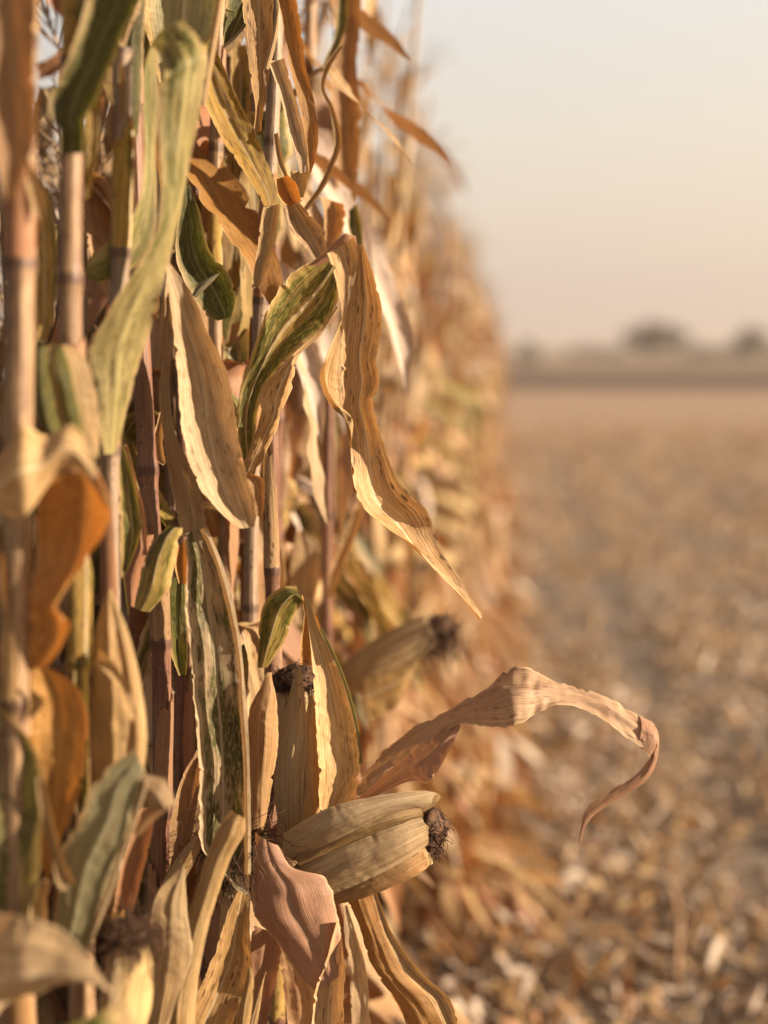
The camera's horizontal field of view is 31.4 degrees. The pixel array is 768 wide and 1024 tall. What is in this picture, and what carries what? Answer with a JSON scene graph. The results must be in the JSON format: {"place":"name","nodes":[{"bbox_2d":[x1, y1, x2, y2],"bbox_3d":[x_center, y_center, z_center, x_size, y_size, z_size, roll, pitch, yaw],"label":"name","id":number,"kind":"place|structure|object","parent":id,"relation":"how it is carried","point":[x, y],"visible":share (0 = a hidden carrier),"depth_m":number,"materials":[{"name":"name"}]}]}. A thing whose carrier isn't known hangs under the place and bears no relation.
{"place":"outdoors","nodes":[
{"label":"outdoors","id":0,"kind":"place"},
{"bbox_2d":[0,0,767,347],"label":"sky","id":1,"kind":"structure","parent":0,"point":[618,174],"materials":[{"name":"beige"}]},
{"bbox_2d":[334,389,767,1023],"bbox_3d":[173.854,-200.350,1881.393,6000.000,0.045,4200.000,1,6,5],"label":"harvested field","id":2,"kind":"structure","parent":0,"point":[654,407],"depth_m":6.90,"materials":[{"name":"soil"}]},
{"bbox_2d":[0,120,55,1023],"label":"corn plant","id":3,"kind":"object","parent":2,"relation":"on","point":[45,1012],"visible":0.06,"depth_m":1.76,"materials":[{"name":"brown plant"}]},
{"bbox_2d":[0,133,65,1012],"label":"corn plant","id":4,"kind":"object","parent":2,"relation":"on","point":[62,1003],"visible":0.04,"depth_m":1.88,"materials":[{"name":"brown plant"}]},
{"bbox_2d":[0,245,65,1023],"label":"corn plant","id":5,"kind":"object","parent":2,"relation":"on","point":[59,989],"depth_m":1.93,"materials":[{"name":"brown plant"}]},
{"bbox_2d":[0,284,66,1022],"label":"corn plant","id":6,"kind":"object","parent":2,"relation":"on","point":[50,904],"visible":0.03,"depth_m":1.72,"materials":[{"name":"brown plant"}]},
{"bbox_2d":[0,128,67,1023],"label":"corn plant","id":7,"kind":"object","parent":2,"relation":"on","point":[52,661],"visible":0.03,"depth_m":1.90,"materials":[{"name":"brown plant"}]},
{"bbox_2d":[34,125,58,345],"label":"corn plant","id":8,"kind":"object","parent":2,"relation":"on","point":[56,177],"visible":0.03,"depth_m":2.40,"materials":[{"name":"brown plant"}]},
{"bbox_2d":[0,291,98,957],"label":"corn plant","id":9,"kind":"object","parent":2,"relation":"on","point":[40,344],"depth_m":1.85,"materials":[{"name":"brown plant"}]},
{"bbox_2d":[0,0,138,1023],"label":"corn plant","id":10,"kind":"object","parent":2,"relation":"on","point":[44,720],"visible":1,"depth_m":1.08,"materials":[{"name":"orange plant"}]},
{"bbox_2d":[36,75,110,316],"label":"corn plant","id":11,"kind":"object","parent":2,"relation":"on","point":[47,159],"visible":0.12,"depth_m":1.79,"materials":[{"name":"brown plant"}]},
{"bbox_2d":[0,59,176,1017],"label":"corn plant","id":12,"kind":"object","parent":2,"relation":"on","point":[2,343],"visible":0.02,"depth_m":1.84,"materials":[{"name":"brown plant"}]},
{"bbox_2d":[34,0,146,1022],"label":"corn plant","id":13,"kind":"object","parent":2,"relation":"on","point":[101,673],"visible":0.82,"depth_m":1.14,"materials":[{"name":"beige plant"}]},
{"bbox_2d":[36,106,159,1001],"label":"corn plant","id":14,"kind":"object","parent":2,"relation":"on","point":[62,606],"visible":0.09,"depth_m":1.69,"materials":[{"name":"brown plant"}]},
{"bbox_2d":[0,196,198,1023],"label":"corn plant","id":15,"kind":"object","parent":2,"relation":"on","point":[50,991],"visible":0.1,"depth_m":1.67,"materials":[{"name":"brown plant"}]},
{"bbox_2d":[47,135,158,1003],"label":"corn plant","id":16,"kind":"object","parent":2,"relation":"on","point":[97,990],"visible":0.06,"depth_m":1.80,"materials":[{"name":"brown plant"}]},
{"bbox_2d":[36,0,175,948],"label":"corn plant","id":17,"kind":"object","parent":2,"relation":"on","point":[44,93],"visible":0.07,"depth_m":1.81,"materials":[{"name":"brown plant"}]},
{"bbox_2d":[39,0,199,997],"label":"corn plant","id":18,"kind":"object","parent":2,"relation":"on","point":[155,345],"visible":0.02,"depth_m":1.67,"materials":[{"name":"brown plant"}]},
{"bbox_2d":[51,31,203,954],"bbox_3d":[-0.288,0.165,1.870,0.347,2.075,0.324,-4,5,-11],"label":"corn plant","id":19,"kind":"object","parent":2,"relation":"on","point":[146,47],"depth_m":1.76,"materials":[{"name":"brown plant"}]},
{"bbox_2d":[53,0,206,1023],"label":"corn plant","id":20,"kind":"object","parent":2,"relation":"on","point":[114,821],"visible":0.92,"depth_m":1.19,"materials":[{"name":"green plant"}]},
{"bbox_2d":[34,0,279,807],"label":"corn plant","id":21,"kind":"object","parent":2,"relation":"on","point":[208,259],"visible":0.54,"depth_m":1.45,"materials":[{"name":"brown plant"}]},
{"bbox_2d":[66,365,248,922],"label":"corn plant","id":22,"kind":"object","parent":2,"relation":"on","point":[183,741],"visible":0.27,"depth_m":1.58,"materials":[{"name":"brown plant"}]},
{"bbox_2d":[96,184,239,1013],"bbox_3d":[-0.165,0.264,1.781,0.532,2.122,0.261,2,6,16],"label":"corn plant","id":23,"kind":"object","parent":2,"relation":"on","point":[161,483],"visible":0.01,"depth_m":1.76,"materials":[{"name":"brown plant"}]},
{"bbox_2d":[82,24,283,1023],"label":"corn plant","id":24,"kind":"object","parent":2,"relation":"on","point":[224,197],"visible":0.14,"depth_m":1.55,"materials":[{"name":"brown plant"}]},
{"bbox_2d":[122,40,264,921],"bbox_3d":[-0.262,0.122,1.362,0.317,2.227,0.198,2,6,17],"label":"corn plant","id":25,"kind":"object","parent":2,"relation":"on","point":[200,604],"visible":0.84,"depth_m":1.35,"materials":[{"name":"beige plant"}]},
{"bbox_2d":[148,785,308,1023],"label":"corn plant","id":26,"kind":"object","parent":2,"relation":"on","point":[216,920],"visible":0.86,"depth_m":1.35,"materials":[{"name":"beige plant"}]},
{"bbox_2d":[95,43,361,781],"bbox_3d":[-0.226,0.060,1.968,0.631,2.549,0.364,3,7,23],"label":"corn plant","id":27,"kind":"object","parent":2,"relation":"on","point":[291,646],"visible":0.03,"depth_m":1.86,"materials":[{"name":"beige plant"}]},
{"bbox_2d":[58,44,434,887],"bbox_3d":[-0.237,0.150,1.878,0.592,2.370,0.336,1,6,10],"label":"corn plant","id":28,"kind":"object","parent":2,"relation":"on","point":[314,212],"visible":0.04,"depth_m":1.79,"materials":[{"name":"brown plant"}]},
{"bbox_2d":[236,362,295,585],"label":"corn plant","id":29,"kind":"object","parent":2,"relation":"on","point":[289,534],"visible":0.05,"depth_m":1.86,"materials":[{"name":"brown plant"}]},
{"bbox_2d":[183,0,387,1023],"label":"corn plant","id":30,"kind":"object","parent":2,"relation":"on","point":[310,359],"visible":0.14,"depth_m":1.73,"materials":[{"name":"beige plant"}]},
{"bbox_2d":[174,39,429,864],"bbox_3d":[-0.154,0.179,1.735,0.585,2.339,0.328,6,9,44],"label":"corn plant","id":31,"kind":"object","parent":2,"relation":"on","point":[317,473],"visible":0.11,"depth_m":1.68,"materials":[{"name":"beige plant"}]},
{"bbox_2d":[126,0,482,900],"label":"corn plant","id":32,"kind":"object","parent":2,"relation":"on","point":[290,322],"visible":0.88,"depth_m":1.43,"materials":[{"name":"beige plant"}]},
{"bbox_2d":[223,5,403,1017],"bbox_3d":[-0.219,0.271,1.912,0.553,2.097,0.228,3,9,31],"label":"corn plant","id":33,"kind":"object","parent":2,"relation":"on","point":[292,496],"visible":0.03,"depth_m":1.91,"materials":[{"name":"beige plant"}]},
{"bbox_2d":[225,0,404,1021],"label":"corn plant","id":34,"kind":"object","parent":2,"relation":"on","point":[384,1004],"visible":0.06,"depth_m":2.01,"materials":[{"name":"beige plant"}]},
{"bbox_2d":[302,127,350,643],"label":"corn plant","id":35,"kind":"object","parent":2,"relation":"on","point":[346,630],"visible":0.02,"depth_m":2.66,"materials":[{"name":"beige plant"}]},
{"bbox_2d":[264,0,424,962],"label":"corn plant","id":36,"kind":"object","parent":2,"relation":"on","point":[391,604],"visible":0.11,"depth_m":2.55,"materials":[{"name":"beige plant"}]},
{"bbox_2d":[314,0,390,1023],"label":"corn plant","id":37,"kind":"object","parent":2,"relation":"on","point":[372,560],"visible":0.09,"depth_m":2.50,"materials":[{"name":"beige plant"}]},
{"bbox_2d":[289,17,445,927],"bbox_3d":[-0.169,0.106,2.691,0.345,2.232,0.483,12,14,63],"label":"corn plant","id":38,"kind":"object","parent":2,"relation":"on","point":[421,891],"visible":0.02,"depth_m":2.72,"materials":[{"name":"brown plant"}]},
{"bbox_2d":[267,0,469,1023],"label":"corn plant","id":39,"kind":"object","parent":2,"relation":"on","point":[394,311],"visible":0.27,"depth_m":1.95,"materials":[{"name":"beige plant"}]},
{"bbox_2d":[329,28,412,791],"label":"corn plant","id":40,"kind":"object","parent":2,"relation":"on","point":[372,182],"visible":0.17,"depth_m":3.46,"materials":[{"name":"beige plant"}]},
{"bbox_2d":[276,0,468,1023],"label":"corn plant","id":41,"kind":"object","parent":2,"relation":"on","point":[349,597],"visible":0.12,"depth_m":1.89,"materials":[{"name":"beige plant"}]},
{"bbox_2d":[279,0,473,867],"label":"corn plant","id":42,"kind":"object","parent":2,"relation":"on","point":[379,671],"visible":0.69,"depth_m":1.93,"materials":[{"name":"beige plant"}]},
{"bbox_2d":[340,0,420,959],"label":"corn plant","id":43,"kind":"object","parent":2,"relation":"on","point":[406,231],"visible":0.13,"depth_m":2.94,"materials":[{"name":"beige plant"}]},
{"bbox_2d":[342,110,421,788],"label":"corn plant","id":44,"kind":"object","parent":2,"relation":"on","point":[399,477],"visible":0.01,"depth_m":3.70,"materials":[{"name":"beige plant"}]},
{"bbox_2d":[333,55,437,731],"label":"corn plant","id":45,"kind":"object","parent":2,"relation":"on","point":[405,265],"visible":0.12,"depth_m":3.38,"materials":[{"name":"beige plant"}]},
{"bbox_2d":[310,0,461,935],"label":"corn plant","id":46,"kind":"object","parent":2,"relation":"on","point":[389,378],"visible":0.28,"depth_m":2.82,"materials":[{"name":"beige plant"}]},
{"bbox_2d":[297,0,480,925],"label":"corn plant","id":47,"kind":"object","parent":2,"relation":"on","point":[396,559],"visible":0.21,"depth_m":3.25,"materials":[{"name":"beige plant"}]},
{"bbox_2d":[336,147,454,715],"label":"corn plant","id":48,"kind":"object","parent":2,"relation":"on","point":[416,474],"visible":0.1,"depth_m":4.36,"materials":[{"name":"beige plant"}]},
{"bbox_2d":[146,424,658,1023],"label":"corn plant","id":49,"kind":"object","parent":2,"relation":"on","point":[364,850],"visible":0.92,"depth_m":1.46,"materials":[{"name":"beige plant"}]},
{"bbox_2d":[334,87,484,727],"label":"corn plant","id":50,"kind":"object","parent":2,"relation":"on","point":[431,582],"visible":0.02,"depth_m":4.05,"materials":[{"name":"beige plant"}]},
{"bbox_2d":[357,38,467,717],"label":"corn plant","id":51,"kind":"object","parent":2,"relation":"on","point":[431,461],"visible":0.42,"depth_m":4.27,"materials":[{"name":"beige plant"}]},
{"bbox_2d":[342,36,486,745],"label":"corn plant","id":52,"kind":"object","parent":2,"relation":"on","point":[404,404],"visible":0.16,"depth_m":3.99,"materials":[{"name":"beige plant"}]},
{"bbox_2d":[378,155,459,498],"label":"corn plant","id":53,"kind":"object","parent":2,"relation":"on","point":[443,481],"visible":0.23,"depth_m":4.91,"materials":[{"name":"beige plant"}]},
{"bbox_2d":[363,193,478,604],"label":"corn plant","id":54,"kind":"object","parent":2,"relation":"on","point":[469,570],"visible":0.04,"depth_m":5.30,"materials":[{"name":"beige plant"}]},
{"bbox_2d":[395,198,456,663],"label":"corn plant","id":55,"kind":"object","parent":2,"relation":"on","point":[427,325],"visible":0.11,"depth_m":5.53,"materials":[{"name":"beige plant"}]},
{"bbox_2d":[385,90,473,755],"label":"corn plant","id":56,"kind":"object","parent":2,"relation":"on","point":[422,294],"visible":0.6,"depth_m":3.84,"materials":[{"name":"beige plant"}]},
{"bbox_2d":[377,131,481,702],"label":"corn plant","id":57,"kind":"object","parent":2,"relation":"on","point":[446,530],"visible":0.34,"depth_m":4.54,"materials":[{"name":"beige plant"}]},
{"bbox_2d":[389,155,473,629],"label":"corn plant","id":58,"kind":"object","parent":2,"relation":"on","point":[456,439],"visible":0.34,"depth_m":5.96,"materials":[{"name":"beige plant"}]},
{"bbox_2d":[380,113,490,717],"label":"corn plant","id":59,"kind":"object","parent":2,"relation":"on","point":[447,506],"visible":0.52,"depth_m":4.78,"materials":[{"name":"beige plant"}]},
{"bbox_2d":[406,166,467,643],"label":"corn plant","id":60,"kind":"object","parent":2,"relation":"on","point":[452,468],"visible":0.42,"depth_m":5.48,"materials":[{"name":"beige plant"}]},
{"bbox_2d":[417,146,477,610],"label":"corn plant","id":61,"kind":"object","parent":2,"relation":"on","point":[460,450],"visible":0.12,"depth_m":6.44,"materials":[{"name":"beige plant"}]},
{"bbox_2d":[421,145,475,625],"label":"corn plant","id":62,"kind":"object","parent":2,"relation":"on","point":[467,437],"visible":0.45,"depth_m":6.19,"materials":[{"name":"beige plant"}]},
{"bbox_2d":[439,256,464,612],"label":"corn plant","id":63,"kind":"object","parent":2,"relation":"on","point":[452,458],"visible":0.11,"depth_m":6.92,"materials":[{"name":"beige plant"}]},
{"bbox_2d":[422,234,484,595],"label":"corn plant","id":64,"kind":"object","parent":2,"relation":"on","point":[472,481],"visible":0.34,"depth_m":6.75,"materials":[{"name":"beige plant"}]},
{"bbox_2d":[433,203,476,553],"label":"corn plant","id":65,"kind":"object","parent":2,"relation":"on","point":[454,408],"visible":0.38,"depth_m":7.47,"materials":[{"name":"beige plant"}]},
{"bbox_2d":[410,153,505,682],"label":"corn plant","id":66,"kind":"object","parent":2,"relation":"on","point":[446,369],"visible":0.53,"depth_m":5.26,"materials":[{"name":"beige plant"}]},
{"bbox_2d":[437,253,479,566],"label":"corn plant","id":67,"kind":"object","parent":2,"relation":"on","point":[473,413],"visible":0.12,"depth_m":7.75,"materials":[{"name":"beige plant"}]},
{"bbox_2d":[437,206,481,610],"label":"corn plant","id":68,"kind":"object","parent":2,"relation":"on","point":[469,457],"visible":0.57,"depth_m":6.59,"materials":[{"name":"beige plant"}]},
{"bbox_2d":[447,249,476,562],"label":"corn plant","id":69,"kind":"object","parent":2,"relation":"on","point":[472,552],"visible":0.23,"depth_m":7.59,"materials":[{"name":"beige plant"}]},
{"bbox_2d":[434,210,494,540],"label":"corn plant","id":70,"kind":"object","parent":2,"relation":"on","point":[484,414],"visible":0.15,"depth_m":8.84,"materials":[{"name":"beige plant"}]},
{"bbox_2d":[439,275,492,569],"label":"corn plant","id":71,"kind":"object","parent":2,"relation":"on","point":[473,470],"visible":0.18,"depth_m":8.21,"materials":[{"name":"beige plant"}]},
{"bbox_2d":[450,255,484,437],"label":"corn plant","id":72,"kind":"object","parent":2,"relation":"on","point":[482,426],"visible":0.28,"depth_m":9.77,"materials":[{"name":"beige plant"}]},
{"bbox_2d":[449,227,487,467],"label":"corn plant","id":73,"kind":"object","parent":2,"relation":"on","point":[460,382],"visible":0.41,"depth_m":7.85,"materials":[{"name":"beige plant"}]},
{"bbox_2d":[437,223,500,563],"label":"corn plant","id":74,"kind":"object","parent":2,"relation":"on","point":[468,380],"visible":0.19,"depth_m":8.34,"materials":[{"name":"beige plant"}]},
{"bbox_2d":[461,231,478,463],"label":"corn plant","id":75,"kind":"object","parent":2,"relation":"on","point":[471,330],"visible":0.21,"depth_m":9.66,"materials":[{"name":"beige plant"}]},
{"bbox_2d":[462,255,489,538],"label":"corn plant","id":76,"kind":"object","parent":2,"relation":"on","point":[478,421],"visible":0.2,"depth_m":9.64,"materials":[{"name":"beige plant"}]},
{"bbox_2d":[455,247,498,446],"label":"corn plant","id":77,"kind":"object","parent":2,"relation":"on","point":[465,310],"visible":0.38,"depth_m":8.56,"materials":[{"name":"beige plant"}]},
{"bbox_2d":[454,222,499,498],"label":"corn plant","id":78,"kind":"object","parent":2,"relation":"on","point":[472,347],"visible":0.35,"depth_m":9.20,"materials":[{"name":"beige plant"}]},
{"bbox_2d":[464,237,494,489],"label":"corn plant","id":79,"kind":"object","parent":2,"relation":"on","point":[478,369],"visible":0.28,"depth_m":10.02,"materials":[{"name":"beige plant"}]},
{"bbox_2d":[467,263,492,483],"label":"corn plant","id":80,"kind":"object","parent":2,"relation":"on","point":[486,305],"visible":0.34,"depth_m":10.85,"materials":[{"name":"beige plant"}]},
{"bbox_2d":[469,284,495,514],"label":"corn plant","id":81,"kind":"object","parent":2,"relation":"on","point":[475,437],"visible":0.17,"depth_m":10.35,"materials":[{"name":"beige plant"}]},
{"bbox_2d":[477,276,495,493],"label":"corn plant","id":82,"kind":"object","parent":2,"relation":"on","point":[491,400],"visible":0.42,"depth_m":14.08,"materials":[{"name":"beige plant"}]},
{"bbox_2d":[470,265,503,490],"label":"corn plant","id":83,"kind":"object","parent":2,"relation":"on","point":[479,343],"visible":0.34,"depth_m":13.04,"materials":[{"name":"beige plant"}]},
{"bbox_2d":[474,296,503,479],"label":"corn plant","id":84,"kind":"object","parent":2,"relation":"on","point":[480,379],"visible":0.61,"depth_m":12.81,"materials":[{"name":"beige plant"}]},
{"bbox_2d":[478,289,508,471],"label":"corn plant","id":85,"kind":"object","parent":2,"relation":"on","point":[482,340],"visible":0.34,"depth_m":14.80,"materials":[{"name":"beige plant"}]},
{"bbox_2d":[485,313,504,462],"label":"corn plant","id":86,"kind":"object","parent":2,"relation":"on","point":[494,412],"visible":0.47,"depth_m":16.96,"materials":[{"name":"beige plant"}]},
{"bbox_2d":[482,278,508,466],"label":"corn plant","id":87,"kind":"object","parent":2,"relation":"on","point":[491,351],"visible":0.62,"depth_m":15.96,"materials":[{"name":"beige plant"}]},
{"bbox_2d":[486,301,504,457],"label":"corn plant","id":88,"kind":"object","parent":2,"relation":"on","point":[493,367],"visible":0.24,"depth_m":19.82,"materials":[{"name":"beige plant"}]},
{"bbox_2d":[493,324,508,418],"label":"distant corn","id":89,"kind":"object","parent":2,"relation":"on","point":[502,366],"visible":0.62,"depth_m":50.69,"materials":[{"name":"beige plant"}]},
{"bbox_2d":[338,418,767,1023],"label":"corn straw","id":90,"kind":"object","parent":2,"relation":"on","point":[484,878],"visible":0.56,"depth_m":4.11,"materials":[{"name":"beige plant"}]},
{"bbox_2d":[498,944,509,966],"bbox_3d":[0.272,0.999,3.101,0.028,0.030,0.096,1,6,5],"label":"fallen husk","id":91,"kind":"object","parent":90,"relation":"on","point":[504,953],"visible":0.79,"depth_m":3.10,"materials":[{"name":"beige plant"}]},
{"bbox_2d":[554,965,595,978],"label":"fallen leaf","id":92,"kind":"object","parent":90,"relation":"on","point":[580,970],"visible":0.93,"depth_m":3.00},
{"bbox_2d":[715,929,729,944],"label":"fallen leaf","id":93,"kind":"object","parent":90,"relation":"on","point":[720,933],"visible":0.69,"depth_m":3.19,"materials":[{"name":"plant"}]},
{"bbox_2d":[527,431,767,995],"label":"corn stubble","id":94,"kind":"object","parent":2,"relation":"on","point":[680,950],"visible":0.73,"depth_m":6.91,"materials":[{"name":"plant"}]},
{"bbox_2d":[503,347,765,356],"bbox_3d":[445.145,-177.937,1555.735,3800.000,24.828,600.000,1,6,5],"label":"hills","id":95,"kind":"structure","parent":0,"point":[548,352],"depth_m":1427.32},
{"bbox_2d":[505,354,767,371],"bbox_3d":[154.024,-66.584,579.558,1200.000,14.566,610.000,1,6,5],"label":"rising field","id":96,"kind":"structure","parent":0,"point":[658,363],"depth_m":378.03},
{"bbox_2d":[515,339,541,370],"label":"broad tree","id":97,"kind":"object","parent":96,"relation":"on","point":[519,356],"visible":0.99,"depth_m":297.65,"materials":[{"name":"green plant"}]},
{"bbox_2d":[563,343,608,356],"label":"hedge bush","id":98,"kind":"object","parent":96,"relation":"on","point":[575,351],"visible":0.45,"depth_m":516.70,"materials":[{"name":"green plant"}]},
{"bbox_2d":[591,345,630,357],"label":"hedge bush","id":99,"kind":"object","parent":96,"relation":"on","point":[617,355],"visible":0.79,"depth_m":465.74,"materials":[{"name":"green plant"}]},
{"bbox_2d":[621,319,675,360],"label":"broad tree","id":100,"kind":"object","parent":96,"relation":"on","point":[642,338],"visible":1,"depth_m":416.03,"materials":[{"name":"brown plant"}]},
{"bbox_2d":[654,327,690,359],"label":"broad tree","id":101,"kind":"object","parent":96,"relation":"on","point":[681,335],"visible":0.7,"depth_m":424.24,"materials":[{"name":"green plant"}]},
{"bbox_2d":[674,341,717,358],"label":"hedge bush","id":102,"kind":"object","parent":96,"relation":"on","point":[700,353],"visible":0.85,"depth_m":433.14,"materials":[{"name":"green plant"}]},
{"bbox_2d":[707,341,740,357],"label":"hedge bush","id":103,"kind":"object","parent":96,"relation":"on","point":[726,354],"visible":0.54,"depth_m":441.68,"materials":[{"name":"green plant"}]},
{"bbox_2d":[731,325,767,360],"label":"broad tree","id":104,"kind":"object","parent":96,"relation":"on","point":[750,338],"visible":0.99,"depth_m":406.91,"materials":[{"name":"green plant"}]},
{"bbox_2d":[506,372,767,388],"bbox_3d":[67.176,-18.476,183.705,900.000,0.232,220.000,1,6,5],"label":"green field strip","id":105,"kind":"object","parent":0,"point":[637,380],"visible":0.38,"depth_m":105.14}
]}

